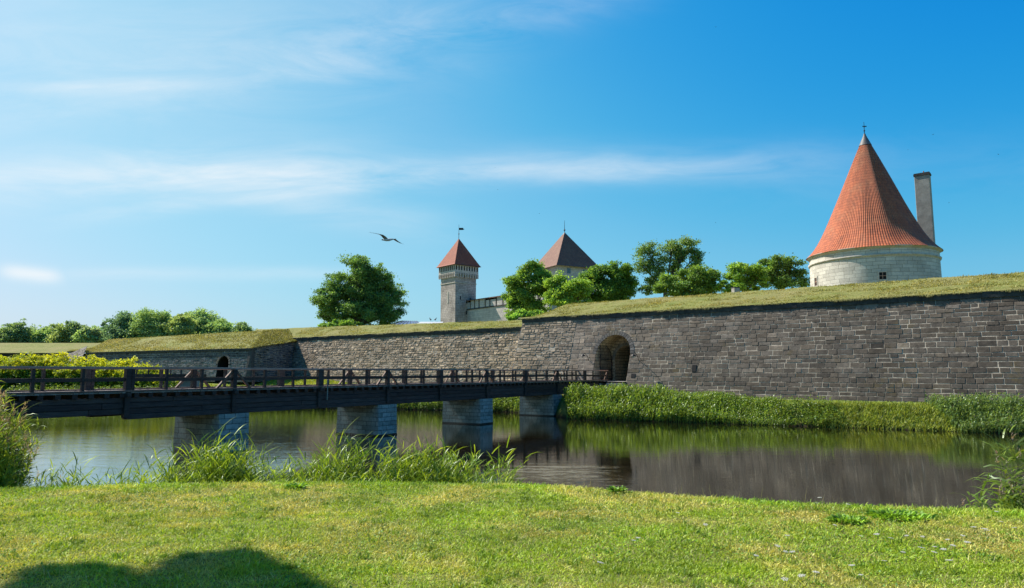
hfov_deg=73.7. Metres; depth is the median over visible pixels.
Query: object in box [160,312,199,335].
distant tree
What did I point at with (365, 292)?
broad tree
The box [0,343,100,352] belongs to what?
embankment
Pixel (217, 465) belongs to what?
reed fringe
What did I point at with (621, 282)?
bushy tree
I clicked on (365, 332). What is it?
bank grass
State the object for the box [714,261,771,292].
bushy tree
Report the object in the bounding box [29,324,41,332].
distant tree
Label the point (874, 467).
water
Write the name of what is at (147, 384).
flowering bush
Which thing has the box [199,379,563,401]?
meadow grass
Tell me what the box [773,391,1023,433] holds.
reed bed
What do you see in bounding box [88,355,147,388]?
flowering bush
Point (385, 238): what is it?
seagull
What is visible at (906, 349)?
fortress wall
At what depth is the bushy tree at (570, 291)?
99.41 m
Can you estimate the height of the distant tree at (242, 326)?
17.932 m
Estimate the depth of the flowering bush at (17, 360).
87.21 m
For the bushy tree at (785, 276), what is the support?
on the ground at (561, 410)
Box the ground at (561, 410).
[0,380,1023,587]
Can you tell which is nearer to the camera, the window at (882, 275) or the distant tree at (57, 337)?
the window at (882, 275)
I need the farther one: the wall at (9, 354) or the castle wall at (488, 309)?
the wall at (9, 354)
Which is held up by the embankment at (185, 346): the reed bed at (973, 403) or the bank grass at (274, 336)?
the bank grass at (274, 336)
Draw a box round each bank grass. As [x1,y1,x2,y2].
[68,329,296,351]
[293,320,521,338]
[520,271,1023,319]
[559,396,1016,432]
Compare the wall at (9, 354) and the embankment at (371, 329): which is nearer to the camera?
the embankment at (371, 329)
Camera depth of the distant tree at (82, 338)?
233.42 m
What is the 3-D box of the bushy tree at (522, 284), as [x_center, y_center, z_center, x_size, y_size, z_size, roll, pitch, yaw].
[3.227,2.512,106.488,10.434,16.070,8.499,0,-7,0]
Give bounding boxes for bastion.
[64,342,294,381]
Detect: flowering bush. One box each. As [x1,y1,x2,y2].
[0,351,56,389]
[12,351,83,389]
[46,354,121,389]
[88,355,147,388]
[110,361,164,387]
[135,370,205,386]
[138,372,179,387]
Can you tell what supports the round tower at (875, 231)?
on the ground at (561, 410)
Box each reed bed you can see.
[7,383,519,412]
[563,381,796,425]
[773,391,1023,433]
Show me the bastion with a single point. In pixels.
(276, 356)
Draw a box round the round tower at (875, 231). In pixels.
[806,126,943,286]
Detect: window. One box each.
[814,276,817,286]
[877,271,887,280]
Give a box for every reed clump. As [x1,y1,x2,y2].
[0,385,69,488]
[961,425,1023,509]
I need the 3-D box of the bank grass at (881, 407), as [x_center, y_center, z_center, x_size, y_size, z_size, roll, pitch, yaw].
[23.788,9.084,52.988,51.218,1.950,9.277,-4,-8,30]
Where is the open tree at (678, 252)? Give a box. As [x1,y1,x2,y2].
[629,234,709,296]
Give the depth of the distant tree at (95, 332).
235.82 m
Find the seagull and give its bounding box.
[370,232,401,243]
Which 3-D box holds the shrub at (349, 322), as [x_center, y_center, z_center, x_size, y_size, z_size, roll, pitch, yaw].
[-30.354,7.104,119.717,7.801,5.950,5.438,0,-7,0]
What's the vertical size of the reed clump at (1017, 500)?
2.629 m
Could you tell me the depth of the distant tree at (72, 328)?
238.35 m
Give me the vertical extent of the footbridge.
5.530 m
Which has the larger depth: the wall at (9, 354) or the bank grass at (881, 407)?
the wall at (9, 354)
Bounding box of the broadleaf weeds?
[284,482,937,524]
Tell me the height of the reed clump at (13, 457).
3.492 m
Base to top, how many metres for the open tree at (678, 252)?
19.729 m
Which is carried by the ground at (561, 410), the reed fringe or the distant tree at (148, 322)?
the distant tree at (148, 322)
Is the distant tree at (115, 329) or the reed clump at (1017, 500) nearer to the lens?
the reed clump at (1017, 500)
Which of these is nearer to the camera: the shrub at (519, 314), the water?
the water
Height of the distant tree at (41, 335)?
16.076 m
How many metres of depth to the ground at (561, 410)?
7.05 m
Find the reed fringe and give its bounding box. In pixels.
[23,417,535,487]
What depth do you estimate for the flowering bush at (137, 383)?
86.16 m
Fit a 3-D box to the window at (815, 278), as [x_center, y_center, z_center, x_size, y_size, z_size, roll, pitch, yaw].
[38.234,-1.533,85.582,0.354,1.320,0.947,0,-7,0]
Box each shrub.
[317,318,363,326]
[506,308,543,320]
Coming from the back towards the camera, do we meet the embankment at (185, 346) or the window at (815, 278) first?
the embankment at (185, 346)
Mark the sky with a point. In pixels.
(224, 157)
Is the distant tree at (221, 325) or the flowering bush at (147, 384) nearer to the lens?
the flowering bush at (147, 384)
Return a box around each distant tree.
[0,318,37,342]
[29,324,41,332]
[30,325,53,342]
[41,322,63,331]
[45,324,67,342]
[57,320,86,342]
[70,329,96,342]
[78,326,101,342]
[97,309,138,351]
[122,307,171,337]
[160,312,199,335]
[184,307,220,333]
[200,318,235,333]
[228,321,257,331]
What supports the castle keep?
on the ground at (561, 410)
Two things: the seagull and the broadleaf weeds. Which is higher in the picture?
the seagull
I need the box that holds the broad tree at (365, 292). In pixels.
[308,250,410,325]
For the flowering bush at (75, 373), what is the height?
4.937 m
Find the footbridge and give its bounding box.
[0,366,608,454]
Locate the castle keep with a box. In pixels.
[530,220,596,300]
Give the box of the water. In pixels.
[1,408,1023,509]
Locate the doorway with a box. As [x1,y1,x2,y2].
[215,356,228,381]
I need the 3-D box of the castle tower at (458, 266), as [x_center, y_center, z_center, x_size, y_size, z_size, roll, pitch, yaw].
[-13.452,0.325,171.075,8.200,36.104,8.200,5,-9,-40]
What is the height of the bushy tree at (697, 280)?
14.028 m
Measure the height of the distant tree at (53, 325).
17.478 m
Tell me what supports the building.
on the ground at (561, 410)
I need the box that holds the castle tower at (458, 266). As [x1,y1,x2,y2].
[436,228,480,322]
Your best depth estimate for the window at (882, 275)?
78.90 m
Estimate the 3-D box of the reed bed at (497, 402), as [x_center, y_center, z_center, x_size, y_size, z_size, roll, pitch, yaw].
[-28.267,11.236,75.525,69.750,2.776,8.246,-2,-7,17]
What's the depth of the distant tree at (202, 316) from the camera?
251.77 m
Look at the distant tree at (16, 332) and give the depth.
236.93 m
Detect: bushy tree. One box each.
[500,258,563,316]
[538,269,594,307]
[572,260,641,301]
[651,264,722,296]
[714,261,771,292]
[758,253,809,289]
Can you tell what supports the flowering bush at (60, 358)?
on the ground at (561, 410)
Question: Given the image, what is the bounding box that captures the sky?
[0,0,1023,330]
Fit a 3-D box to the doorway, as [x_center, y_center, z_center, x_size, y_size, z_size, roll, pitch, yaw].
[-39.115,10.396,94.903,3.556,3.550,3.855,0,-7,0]
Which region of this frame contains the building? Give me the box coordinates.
[390,321,418,324]
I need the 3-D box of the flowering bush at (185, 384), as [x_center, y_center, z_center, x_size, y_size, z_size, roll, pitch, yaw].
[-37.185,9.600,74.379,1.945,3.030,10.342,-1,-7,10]
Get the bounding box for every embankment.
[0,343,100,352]
[91,331,290,351]
[255,320,521,337]
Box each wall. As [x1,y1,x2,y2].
[0,353,85,362]
[290,290,1023,404]
[467,293,556,321]
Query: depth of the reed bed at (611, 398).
54.98 m

